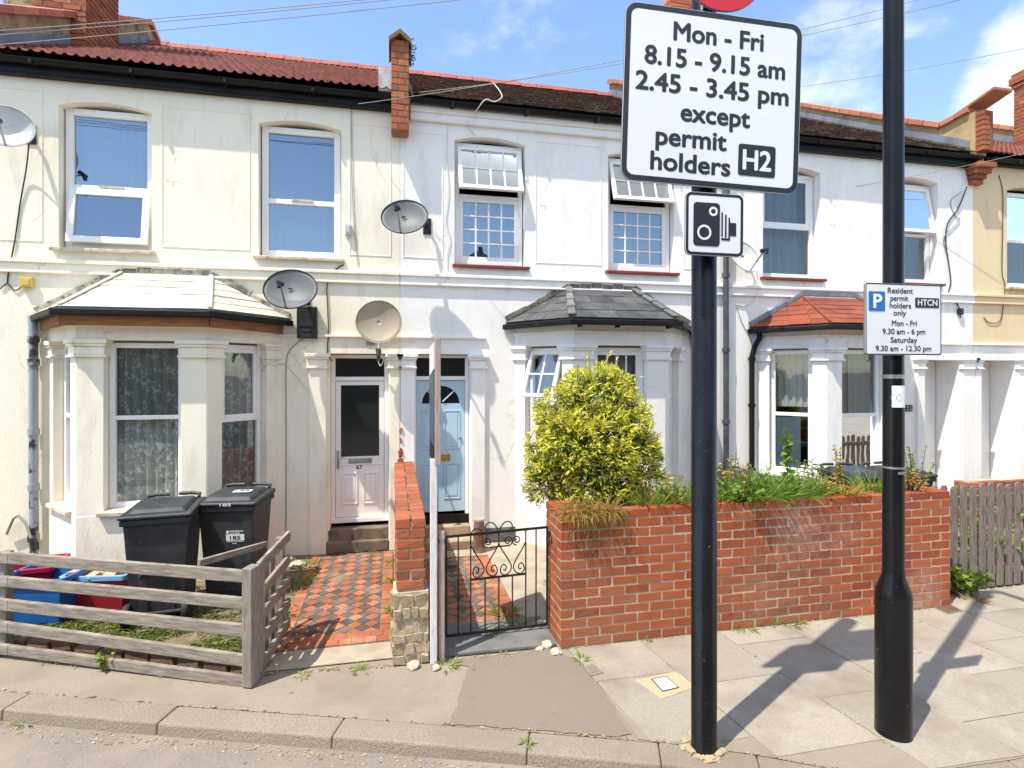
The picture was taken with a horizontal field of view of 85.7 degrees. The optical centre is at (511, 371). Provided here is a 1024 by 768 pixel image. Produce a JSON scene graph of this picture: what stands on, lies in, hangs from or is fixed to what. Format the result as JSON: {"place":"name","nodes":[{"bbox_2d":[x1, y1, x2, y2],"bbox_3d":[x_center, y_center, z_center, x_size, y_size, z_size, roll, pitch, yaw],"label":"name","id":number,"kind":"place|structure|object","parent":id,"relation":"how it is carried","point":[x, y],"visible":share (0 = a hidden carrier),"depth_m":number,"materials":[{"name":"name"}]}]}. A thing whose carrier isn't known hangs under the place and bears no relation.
{"place":"outdoors","nodes":[
{"label":"outdoors","id":0,"kind":"place"},
{"bbox_2d":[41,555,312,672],"bbox_3d":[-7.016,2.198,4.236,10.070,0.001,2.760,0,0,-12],"label":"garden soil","id":1,"kind":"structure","parent":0,"point":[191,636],"depth_m":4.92,"materials":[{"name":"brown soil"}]},
{"bbox_2d":[14,634,241,673],"bbox_3d":[-3.493,2.153,4.338,3.356,0.128,0.125,0,0,11],"label":"brick edging","id":2,"kind":"object","parent":1,"relation":"on","point":[63,646],"visible":0.42,"depth_m":4.20,"materials":[{"name":"brown brick"}]},
{"bbox_2d":[16,577,322,673],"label":"garden grass","id":3,"kind":"structure","parent":1,"relation":"on","point":[86,625],"depth_m":4.66,"materials":[{"name":"green plant"}]},
{"bbox_2d":[14,553,70,578],"bbox_3d":[-4.549,1.986,5.157,0.594,0.397,0.440,0,0,-20],"label":"recycling box","id":4,"kind":"object","parent":3,"relation":"on","point":[44,572],"visible":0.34,"depth_m":5.04,"materials":[{"name":"red plastic"}]},
{"bbox_2d":[14,566,89,623],"bbox_3d":[-4.168,1.986,4.953,0.614,0.397,0.440,0,0,0],"label":"recycling box","id":5,"kind":"object","parent":3,"relation":"on","point":[46,596],"visible":0.14,"depth_m":4.78,"materials":[{"name":"blue plastic"}]},
{"bbox_2d":[59,569,129,609],"bbox_3d":[-3.768,1.989,5.134,0.594,0.391,0.455,0,0,-4],"label":"recycling box","id":6,"kind":"object","parent":3,"relation":"on","point":[109,578],"visible":0.33,"depth_m":4.96,"materials":[{"name":"red plastic"}]},
{"bbox_2d":[117,491,205,628],"bbox_3d":[-3.163,1.682,5.035,0.560,1.036,0.675,0,0,-18],"label":"wheelie bin","id":7,"kind":"object","parent":3,"relation":"on","point":[166,530],"visible":0.7,"depth_m":4.82,"materials":[{"name":"grey plastic"}]},
{"bbox_2d":[199,482,274,594],"bbox_3d":[-2.726,1.682,5.487,0.560,1.036,0.656,0,0,-6],"label":"wheelie bin","id":8,"kind":"object","parent":1,"relation":"on","point":[231,518],"visible":0.89,"depth_m":5.24,"materials":[{"name":"grey plastic"}]},
{"bbox_2d":[0,0,359,30],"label":"overhead wire","id":9,"kind":"object","parent":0,"point":[180,16],"visible":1,"depth_m":5.19,"materials":[{"name":"grey"}]},
{"bbox_2d":[0,0,456,44],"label":"overhead wire","id":10,"kind":"object","parent":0,"point":[229,23],"visible":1,"depth_m":5.29,"materials":[{"name":"grey"}]},
{"bbox_2d":[424,541,547,626],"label":"concrete path","id":11,"kind":"structure","parent":0,"point":[499,558],"depth_m":6.07,"materials":[{"name":"beige concrete"}]},
{"bbox_2d":[473,517,484,553],"bbox_3d":[-0.399,1.992,6.698,0.150,0.415,0.148,0,0,-12],"label":"terracotta stub","id":12,"kind":"object","parent":11,"relation":"on","point":[478,547],"visible":0.93,"depth_m":6.64,"materials":[{"name":"ceramic"}]},
{"bbox_2d":[482,596,524,618],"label":"weed","id":13,"kind":"object","parent":11,"relation":"on","point":[496,612],"visible":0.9,"depth_m":4.95,"materials":[{"name":"green plant"}]},
{"bbox_2d":[359,59,622,103],"bbox_3d":[-0.194,-3.152,5.994,3.455,0.066,0.006,0,0,19],"label":"overhead wire","id":14,"kind":"object","parent":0,"point":[494,83],"visible":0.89,"depth_m":5.98,"materials":[{"name":"grey"}]},
{"bbox_2d":[0,693,1008,767],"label":"road","id":15,"kind":"structure","parent":0,"point":[22,750],"depth_m":3.28,"materials":[{"name":"grey asphalt"}]},
{"bbox_2d":[0,722,506,767],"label":"channel grit","id":16,"kind":"object","parent":15,"relation":"on","point":[224,748],"visible":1,"depth_m":3.33,"materials":[{"name":"beige stone"}]},
{"bbox_2d":[0,692,1023,767],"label":"kerb","id":17,"kind":"structure","parent":15,"relation":"on","point":[447,742],"depth_m":3.36,"materials":[{"name":"concrete"}]},
{"bbox_2d":[0,549,1023,767],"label":"pavement","id":18,"kind":"structure","parent":0,"point":[424,693],"depth_m":3.83,"materials":[{"name":"concrete"}]},
{"bbox_2d":[95,647,115,670],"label":"weed","id":19,"kind":"object","parent":18,"relation":"on","point":[100,662],"visible":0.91,"depth_m":4.06,"materials":[{"name":"green plant"}]},
{"bbox_2d":[0,531,290,687],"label":"timber fence","id":20,"kind":"object","parent":18,"relation":"on","point":[255,630],"visible":1,"depth_m":4.04,"materials":[{"name":"grey wood"}]},
{"bbox_2d":[198,541,266,565],"bbox_3d":[-2.176,1.425,4.335,0.030,0.088,0.621,0,0,23],"label":"loose batten","id":21,"kind":"object","parent":20,"relation":"attached to","point":[228,554],"visible":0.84,"depth_m":4.29,"materials":[{"name":"grey wood"}]},
{"bbox_2d":[0,0,411,580],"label":"terraced house","id":22,"kind":"structure","parent":18,"relation":"on","point":[181,204],"depth_m":6.37,"materials":[{"name":"white paint"}]},
{"bbox_2d":[0,105,35,146],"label":"satellite dish","id":23,"kind":"object","parent":22,"relation":"attached to","point":[17,127],"visible":1,"depth_m":5.75,"materials":[{"name":"metal"}]},
{"bbox_2d":[6,142,29,283],"bbox_3d":[-5.252,-1.692,5.931,0.424,1.488,0.100,0,0,23],"label":"cable","id":24,"kind":"object","parent":22,"relation":"attached to","point":[19,207],"visible":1,"depth_m":5.99,"materials":[{"name":"black plastic"}]},
{"bbox_2d":[5,514,31,537],"bbox_3d":[-5.295,1.656,5.922,0.322,0.258,0.036,0,0,7],"label":"bent pipe","id":25,"kind":"object","parent":22,"relation":"attached to","point":[23,521],"visible":1,"depth_m":5.91,"materials":[{"name":"grey"}]},
{"bbox_2d":[19,277,34,291],"bbox_3d":[-5.268,-0.944,5.996,0.120,0.160,0.055,0,0,-12],"label":"junction box","id":26,"kind":"object","parent":22,"relation":"attached to","point":[26,282],"visible":1,"depth_m":5.98,"materials":[{"name":"yellow plastic"}]},
{"bbox_2d":[64,346,69,501],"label":"window","id":27,"kind":"structure","parent":22,"relation":"in","point":[67,359],"depth_m":6.03,"materials":[{"name":"white plastic"}]},
{"bbox_2d":[65,108,151,250],"bbox_3d":[-4.578,-2.172,6.345,0.895,1.575,0.325,0,0,-12],"label":"window","id":28,"kind":"structure","parent":22,"relation":"in","point":[115,154],"depth_m":6.42,"materials":[{"name":"blue glass"}]},
{"bbox_2d":[109,343,180,507],"bbox_3d":[-3.833,0.555,5.843,0.700,1.710,0.140,0,0,-12],"label":"window","id":29,"kind":"structure","parent":22,"relation":"in","point":[145,413],"depth_m":5.85,"materials":[{"name":"glass"}]},
{"bbox_2d":[0,0,387,34],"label":"overhead wire","id":30,"kind":"object","parent":22,"relation":"attached to","point":[193,18],"visible":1,"depth_m":5.22,"materials":[{"name":"grey"}]},
{"bbox_2d":[222,345,260,488],"bbox_3d":[-3.133,0.555,6.273,0.140,1.710,0.534,0,0,30],"label":"window","id":31,"kind":"structure","parent":22,"relation":"in","point":[241,367],"depth_m":6.38,"materials":[{"name":"glass"}]},
{"bbox_2d":[262,269,317,308],"bbox_3d":[-2.469,-0.928,6.240,0.511,0.474,0.706,0,0,34],"label":"satellite dish","id":32,"kind":"object","parent":22,"relation":"attached to","point":[290,289],"visible":1,"depth_m":6.23,"materials":[{"name":"grey metal"}]},
{"bbox_2d":[285,338,303,532],"bbox_3d":[-2.571,0.789,6.584,0.264,2.424,0.030,0,0,-4],"label":"cable","id":33,"kind":"object","parent":22,"relation":"attached to","point":[285,441],"visible":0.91,"depth_m":6.57,"materials":[{"name":"grey plastic"}]},
{"bbox_2d":[262,126,340,258],"bbox_3d":[-2.579,-2.167,6.825,0.905,1.565,0.230,0,0,-12],"label":"window","id":34,"kind":"structure","parent":22,"relation":"in","point":[291,168],"depth_m":6.87,"materials":[{"name":"blue glass"}]},
{"bbox_2d":[297,306,317,338],"bbox_3d":[-2.441,-0.584,6.581,0.230,0.380,0.102,0,0,-12],"label":"cable box","id":35,"kind":"object","parent":22,"relation":"attached to","point":[307,322],"visible":0.94,"depth_m":6.54,"materials":[{"name":"black plastic"}]},
{"bbox_2d":[351,110,358,266],"bbox_3d":[-1.918,-2.242,6.735,0.095,1.930,0.010,0,0,-12],"label":"cable","id":36,"kind":"object","parent":22,"relation":"attached to","point":[352,186],"visible":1,"depth_m":6.72,"materials":[{"name":"grey plastic"}]},
{"bbox_2d":[336,381,383,517],"bbox_3d":[-1.894,0.965,6.883,0.582,1.690,0.114,0,0,-12],"label":"front door","id":37,"kind":"structure","parent":22,"relation":"in","point":[359,404],"depth_m":6.90,"materials":[{"name":"white"}]},
{"bbox_2d":[355,300,401,360],"bbox_3d":[-1.621,-0.483,6.543,0.520,0.726,0.369,0,0,30],"label":"satellite dish","id":38,"kind":"object","parent":22,"relation":"attached to","point":[378,322],"visible":1,"depth_m":6.55,"materials":[{"name":"metal"}]},
{"bbox_2d":[275,563,319,593],"bbox_3d":[-2.250,2.142,5.688,0.627,0.221,0.537,0,0,3],"label":"weed","id":39,"kind":"object","parent":18,"relation":"on","point":[291,585],"visible":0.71,"depth_m":5.71,"materials":[{"name":"green plant"}]},
{"bbox_2d":[265,641,392,671],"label":"threshold slab","id":40,"kind":"structure","parent":18,"relation":"on","point":[329,656],"depth_m":4.24,"materials":[{"name":"concrete"}]},
{"bbox_2d":[274,551,392,652],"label":"tiled path","id":41,"kind":"structure","parent":18,"relation":"on","point":[351,583],"depth_m":5.20,"materials":[{"name":"red tile"}]},
{"bbox_2d":[390,461,429,665],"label":"brick dividing wall","id":42,"kind":"structure","parent":18,"relation":"on","point":[409,622],"depth_m":4.17,"materials":[{"name":"brick"}]},
{"bbox_2d":[429,338,440,664],"bbox_3d":[-0.625,0.975,4.382,0.075,2.450,0.530,0,0,-12],"label":"sale board","id":43,"kind":"object","parent":18,"relation":"on","point":[435,402],"visible":0.98,"depth_m":4.14,"materials":[{"name":"white paint"}]},
{"bbox_2d":[438,530,444,661],"bbox_3d":[-0.536,1.705,4.202,0.054,0.990,0.050,0,0,-12],"label":"gate post","id":44,"kind":"object","parent":18,"relation":"on","point":[441,592],"visible":1,"depth_m":4.18,"materials":[{"name":"black metal"}]},
{"bbox_2d":[428,616,555,658],"bbox_3d":[-0.200,2.185,4.555,1.030,0.030,0.510,0,0,-12],"label":"slate threshold","id":45,"kind":"object","parent":18,"relation":"on","point":[522,639],"visible":0.56,"depth_m":4.49,"materials":[{"name":"grey stone"}]},
{"bbox_2d":[0,550,1012,767],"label":"leaf litter","id":46,"kind":"object","parent":18,"relation":"on","point":[604,736],"visible":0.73,"depth_m":3.82,"materials":[{"name":"plant"}]},
{"bbox_2d":[0,550,1017,766],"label":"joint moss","id":47,"kind":"object","parent":18,"relation":"on","point":[450,661],"visible":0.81,"depth_m":4.08,"materials":[{"name":"green plant"}]},
{"bbox_2d":[448,649,630,736],"bbox_3d":[0.083,2.200,3.795,1.078,0.001,1.142,0,0,-12],"label":"pavement patch","id":48,"kind":"object","parent":18,"relation":"on","point":[543,690],"visible":0.98,"depth_m":3.73,"materials":[{"name":"concrete"}]},
{"bbox_2d":[397,70,722,551],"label":"terraced house","id":49,"kind":"structure","parent":18,"relation":"on","point":[566,249],"depth_m":7.14,"materials":[{"name":"white paint"}]},
{"bbox_2d":[381,200,430,234],"bbox_3d":[-1.169,-1.814,6.525,0.475,0.449,0.806,0,0,45],"label":"satellite dish","id":50,"kind":"object","parent":49,"relation":"attached to","point":[404,216],"visible":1,"depth_m":6.50,"materials":[{"name":"grey metal"}]},
{"bbox_2d":[416,380,464,511],"bbox_3d":[-0.918,0.958,7.117,0.617,1.685,0.069,0,0,-12],"label":"front door","id":51,"kind":"structure","parent":49,"relation":"in","point":[451,471],"depth_m":7.12,"materials":[{"name":"blue paint"}]},
{"bbox_2d":[455,143,523,265],"bbox_3d":[-0.300,-2.167,7.202,0.890,1.565,0.454,0,0,-12],"label":"window","id":52,"kind":"structure","parent":49,"relation":"in","point":[483,236],"depth_m":7.22,"materials":[{"name":"white plastic"}]},
{"bbox_2d":[520,348,561,479],"bbox_3d":[0.413,0.555,6.955,0.534,1.710,0.393,0,0,36],"label":"window","id":53,"kind":"structure","parent":49,"relation":"in","point":[549,364],"depth_m":7.08,"materials":[{"name":"white plastic"}]},
{"bbox_2d":[593,347,642,483],"bbox_3d":[1.299,0.555,6.952,0.700,1.710,0.145,0,0,-12],"label":"window","id":54,"kind":"structure","parent":49,"relation":"in","point":[629,359],"depth_m":6.95,"materials":[{"name":"white plastic"}]},
{"bbox_2d":[608,158,674,271],"bbox_3d":[1.744,-2.152,7.648,0.935,1.535,0.444,0,0,-12],"label":"window","id":55,"kind":"structure","parent":49,"relation":"in","point":[633,242],"depth_m":7.72,"materials":[{"name":"white plastic"}]},
{"bbox_2d":[669,352,671,474],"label":"window","id":56,"kind":"structure","parent":49,"relation":"in","point":[670,362],"depth_m":7.54,"materials":[{"name":"white plastic"}]},
{"bbox_2d":[570,584,1023,767],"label":"flag bedding","id":57,"kind":"object","parent":18,"relation":"on","point":[880,753],"visible":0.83,"depth_m":3.19,"materials":[{"name":"concrete"}]},
{"bbox_2d":[546,482,950,648],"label":"brick garden wall","id":58,"kind":"structure","parent":57,"relation":"on","point":[815,561],"depth_m":4.73,"materials":[{"name":"brick"}]},
{"bbox_2d":[445,521,552,637],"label":"iron gate","id":59,"kind":"structure","parent":58,"relation":"attached to","point":[450,566],"depth_m":4.56,"materials":[{"name":"black metal"}]},
{"bbox_2d":[547,490,636,552],"bbox_3d":[0.639,1.208,4.535,0.789,0.493,0.573,0,0,-12],"label":"wall plant","id":60,"kind":"object","parent":58,"relation":"on","point":[590,506],"depth_m":4.42,"materials":[{"name":"brown plant"}]},
{"bbox_2d":[519,350,674,509],"bbox_3d":[0.815,0.538,5.025,1.476,1.474,0.977,0,0,-12],"label":"golden bush","id":61,"kind":"object","parent":58,"relation":"on","point":[580,454],"visible":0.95,"depth_m":4.91,"materials":[{"name":"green plant"}]},
{"bbox_2d":[620,483,674,507],"bbox_3d":[1.152,1.054,4.743,0.518,0.191,0.573,0,0,39],"label":"wall plant","id":62,"kind":"object","parent":58,"relation":"on","point":[640,502],"depth_m":4.69,"materials":[{"name":"green plant"}]},
{"bbox_2d":[632,481,689,506],"bbox_3d":[1.301,1.042,4.753,0.496,0.211,0.506,0,0,28],"label":"wall plant","id":63,"kind":"object","parent":58,"relation":"on","point":[647,494],"depth_m":4.75,"materials":[{"name":"green plant"}]},
{"bbox_2d":[649,475,690,504],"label":"wall plant","id":64,"kind":"object","parent":58,"relation":"on","point":[687,501],"depth_m":4.75,"materials":[{"name":"green plant"}]},
{"bbox_2d":[656,482,690,504],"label":"wall plant","id":65,"kind":"object","parent":58,"relation":"on","point":[668,490],"depth_m":4.74,"materials":[{"name":"green plant"}]},
{"bbox_2d":[717,455,750,494],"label":"wall plant","id":66,"kind":"object","parent":58,"relation":"on","point":[728,472],"depth_m":5.01,"materials":[{"name":"yellow plant"}]},
{"bbox_2d":[717,480,767,505],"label":"wall plant","id":67,"kind":"object","parent":58,"relation":"on","point":[738,490],"depth_m":4.74,"materials":[{"name":"green plant"}]},
{"bbox_2d":[717,459,847,515],"bbox_3d":[2.282,0.985,4.954,1.402,0.404,0.960,0,0,-12],"label":"wall plant","id":68,"kind":"object","parent":58,"relation":"on","point":[779,488],"depth_m":4.85,"materials":[{"name":"green plant"}]},
{"bbox_2d":[779,425,795,484],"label":"wall plant","id":69,"kind":"object","parent":58,"relation":"on","point":[788,459],"depth_m":5.11,"materials":[{"name":"green plant"}]},
{"bbox_2d":[797,459,823,495],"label":"wall plant","id":70,"kind":"object","parent":58,"relation":"on","point":[812,468],"depth_m":5.16,"materials":[{"name":"white plant"}]},
{"bbox_2d":[802,470,845,494],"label":"wall plant","id":71,"kind":"object","parent":58,"relation":"on","point":[826,485],"depth_m":5.01,"materials":[{"name":"yellow plant"}]},
{"bbox_2d":[832,445,844,485],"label":"wall plant","id":72,"kind":"object","parent":58,"relation":"on","point":[835,459],"depth_m":5.20,"materials":[{"name":"yellow plant"}]},
{"bbox_2d":[821,474,878,496],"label":"wall plant","id":73,"kind":"object","parent":58,"relation":"on","point":[851,491],"depth_m":5.01,"materials":[{"name":"yellow plant"}]},
{"bbox_2d":[844,468,881,493],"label":"wall plant","id":74,"kind":"object","parent":58,"relation":"on","point":[877,489],"depth_m":5.22,"materials":[{"name":"green plant"}]},
{"bbox_2d":[905,467,928,490],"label":"wall plant","id":75,"kind":"object","parent":58,"relation":"on","point":[910,486],"depth_m":5.21,"materials":[{"name":"brown plant"}]},
{"bbox_2d":[905,446,935,486],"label":"wall plant","id":76,"kind":"object","parent":58,"relation":"on","point":[912,463],"depth_m":5.39,"materials":[{"name":"green plant"}]},
{"bbox_2d":[569,586,1023,767],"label":"flagstones","id":77,"kind":"object","parent":57,"relation":"on","point":[970,718],"visible":0.77,"depth_m":3.89,"materials":[{"name":"concrete"}]},
{"bbox_2d":[583,663,602,676],"bbox_3d":[0.592,2.192,4.063,0.108,0.011,0.150,0,0,-21],"label":"stop tap cover","id":78,"kind":"object","parent":77,"relation":"on","point":[592,669],"visible":1,"depth_m":4.05,"materials":[{"name":"metal"}]},
{"bbox_2d":[635,671,690,698],"bbox_3d":[1.086,2.193,3.891,0.341,0.009,0.262,0,0,-28],"label":"utility cover","id":79,"kind":"object","parent":77,"relation":"on","point":[663,686],"visible":0.95,"depth_m":3.87,"materials":[{"name":"grey"}]},
{"bbox_2d":[680,0,726,763],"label":"sign post","id":80,"kind":"object","parent":77,"relation":"on","point":[705,745],"visible":0.68,"depth_m":3.16,"materials":[{"name":"black metal"}]},
{"bbox_2d":[620,2,801,194],"bbox_3d":[1.115,-1.499,3.053,1.072,0.994,0.017,0,0,-9],"label":"permit sign","id":81,"kind":"object","parent":80,"relation":"attached to","point":[710,99],"visible":1,"depth_m":3.04,"materials":[{"name":"grey metal"}]},
{"bbox_2d":[684,192,743,256],"bbox_3d":[1.120,-0.813,3.059,0.350,0.350,0.016,0,0,-10],"label":"camera sign","id":82,"kind":"object","parent":80,"relation":"attached to","point":[713,224],"visible":1,"depth_m":3.05,"materials":[{"name":"grey metal"}]},
{"bbox_2d":[695,0,753,12],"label":"round sign","id":83,"kind":"object","parent":80,"relation":"attached to","point":[725,6],"visible":1,"depth_m":3.05,"materials":[{"name":"red metal"}]},
{"bbox_2d":[874,0,913,742],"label":"lamp column","id":84,"kind":"structure","parent":77,"relation":"on","point":[893,657],"depth_m":3.31,"materials":[{"name":"black metal"}]},
{"bbox_2d":[892,386,904,407],"bbox_3d":[2.323,0.150,3.309,0.083,0.130,0.017,0,0,-2],"label":"sticker","id":85,"kind":"object","parent":84,"relation":"attached to","point":[898,390],"visible":1,"depth_m":3.30,"materials":[{"name":"white"}]},
{"bbox_2d":[863,282,941,354],"bbox_3d":[2.327,-0.309,3.283,0.547,0.425,0.017,0,0,-12],"label":"parking sign","id":86,"kind":"object","parent":84,"relation":"attached to","point":[901,319],"visible":1,"depth_m":3.27,"materials":[{"name":"grey metal"}]},
{"bbox_2d":[933,604,962,614],"bbox_3d":[4.040,2.193,5.122,0.280,0.009,0.181,0,0,-20],"label":"rusty cover","id":87,"kind":"object","parent":77,"relation":"on","point":[949,609],"visible":0.86,"depth_m":5.08,"materials":[{"name":"metal"}]},
{"bbox_2d":[950,563,994,596],"bbox_3d":[4.420,2.047,5.457,0.436,0.310,0.438,0,0,-12],"label":"weed","id":88,"kind":"object","parent":77,"relation":"on","point":[957,585],"visible":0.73,"depth_m":5.38,"materials":[{"name":"green plant"}]},
{"bbox_2d":[931,482,1023,588],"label":"picket fence","id":89,"kind":"object","parent":57,"relation":"on","point":[991,558],"visible":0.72,"depth_m":5.60,"materials":[{"name":"grey wood"}]},
{"bbox_2d":[973,69,1023,478],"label":"terraced house","id":90,"kind":"structure","parent":18,"relation":"on","point":[998,351],"depth_m":8.90,"materials":[{"name":"beige paint"}]},
{"bbox_2d":[982,361,989,478],"bbox_3d":[7.692,0.965,9.255,0.720,2.270,0.070,0,0,-12],"label":"front door","id":91,"kind":"structure","parent":90,"relation":"in","point":[985,372],"depth_m":9.29,"materials":[{"name":"white"}]},
{"bbox_2d":[1007,193,1023,286],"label":"window","id":92,"kind":"structure","parent":90,"relation":"in","point":[1015,202],"depth_m":9.11,"materials":[{"name":"white plastic"}]},
{"bbox_2d":[0,0,1023,125],"label":"sky","id":93,"kind":"structure","parent":0,"point":[507,40],"materials":[{"name":"blue"}]},
{"bbox_2d":[548,522,1023,628],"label":"garden soil","id":94,"kind":"structure","parent":0,"point":[1004,562],"depth_m":6.16,"materials":[{"name":"brown soil"}]},
{"bbox_2d":[717,466,773,491],"bbox_3d":[2.710,1.682,6.488,0.560,1.036,0.651,0,0,-21],"label":"plant","id":95,"kind":"object","parent":94,"relation":"on","point":[719,474],"visible":0.09,"depth_m":6.48,"materials":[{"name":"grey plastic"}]},
{"bbox_2d":[663,0,1011,491],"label":"terraced house","id":96,"kind":"structure","parent":94,"relation":"on","point":[804,370],"depth_m":8.24,"materials":[{"name":"white paint"}]},
{"bbox_2d":[731,242,768,271],"bbox_3d":[3.182,-1.578,7.577,0.466,0.471,0.704,0,0,9],"label":"satellite dish","id":97,"kind":"object","parent":96,"relation":"attached to","point":[748,259],"visible":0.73,"depth_m":7.59,"materials":[{"name":"metal"}]},
{"bbox_2d":[763,175,812,277],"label":"window","id":98,"kind":"structure","parent":96,"relation":"in","point":[783,227],"depth_m":8.32,"materials":[{"name":"white plastic"}]},
{"bbox_2d":[771,350,811,472],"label":"window","id":99,"kind":"structure","parent":96,"relation":"in","point":[794,367],"depth_m":7.87,"materials":[{"name":"glass"}]},
{"bbox_2d":[842,350,879,466],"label":"window","id":100,"kind":"structure","parent":96,"relation":"in","point":[860,427],"depth_m":7.71,"materials":[{"name":"glass"}]},
{"bbox_2d":[905,185,935,282],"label":"window","id":101,"kind":"structure","parent":96,"relation":"in","point":[919,218],"depth_m":8.65,"materials":[{"name":"white plastic"}]},
{"bbox_2d":[925,361,934,485],"bbox_3d":[6.612,0.965,9.022,0.690,2.270,0.070,0,0,-12],"label":"front door","id":102,"kind":"structure","parent":96,"relation":"in","point":[930,372],"depth_m":9.05,"materials":[{"name":"white"}]},
{"bbox_2d":[945,186,967,308],"bbox_3d":[6.939,-1.940,8.635,0.382,1.921,0.046,0,0,-8],"label":"cable","id":103,"kind":"object","parent":96,"relation":"attached to","point":[946,243],"visible":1,"depth_m":8.62,"materials":[{"name":"black plastic"}]},
{"bbox_2d":[818,462,881,485],"bbox_3d":[4.172,1.682,6.752,0.560,1.036,0.652,0,0,-6],"label":"wheelie bin","id":104,"kind":"object","parent":94,"relation":"on","point":[828,470],"visible":0.2,"depth_m":6.64,"materials":[{"name":"grey plastic"}]},
{"bbox_2d":[859,461,937,486],"bbox_3d":[4.744,1.682,6.834,0.560,1.036,0.652,0,0,-18],"label":"wheelie bin","id":105,"kind":"object","parent":94,"relation":"on","point":[932,479],"visible":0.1,"depth_m":6.66,"materials":[{"name":"grey plastic"}]},
{"bbox_2d":[954,477,1023,523],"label":"old brick wall","id":106,"kind":"structure","parent":94,"relation":"on","point":[995,481],"depth_m":7.99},
{"bbox_2d":[955,483,1023,575],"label":"garden shrub","id":107,"kind":"object","parent":94,"relation":"on","point":[1019,549],"visible":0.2,"depth_m":6.00,"materials":[{"name":"green plant"}]},
{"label":"tiled path bed","id":108,"kind":"structure","parent":0,"visible":0},
{"bbox_2d":[424,555,518,626],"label":"tiled path","id":109,"kind":"structure","parent":108,"relation":"on","point":[477,596],"depth_m":5.45,"materials":[{"name":"red tile"}]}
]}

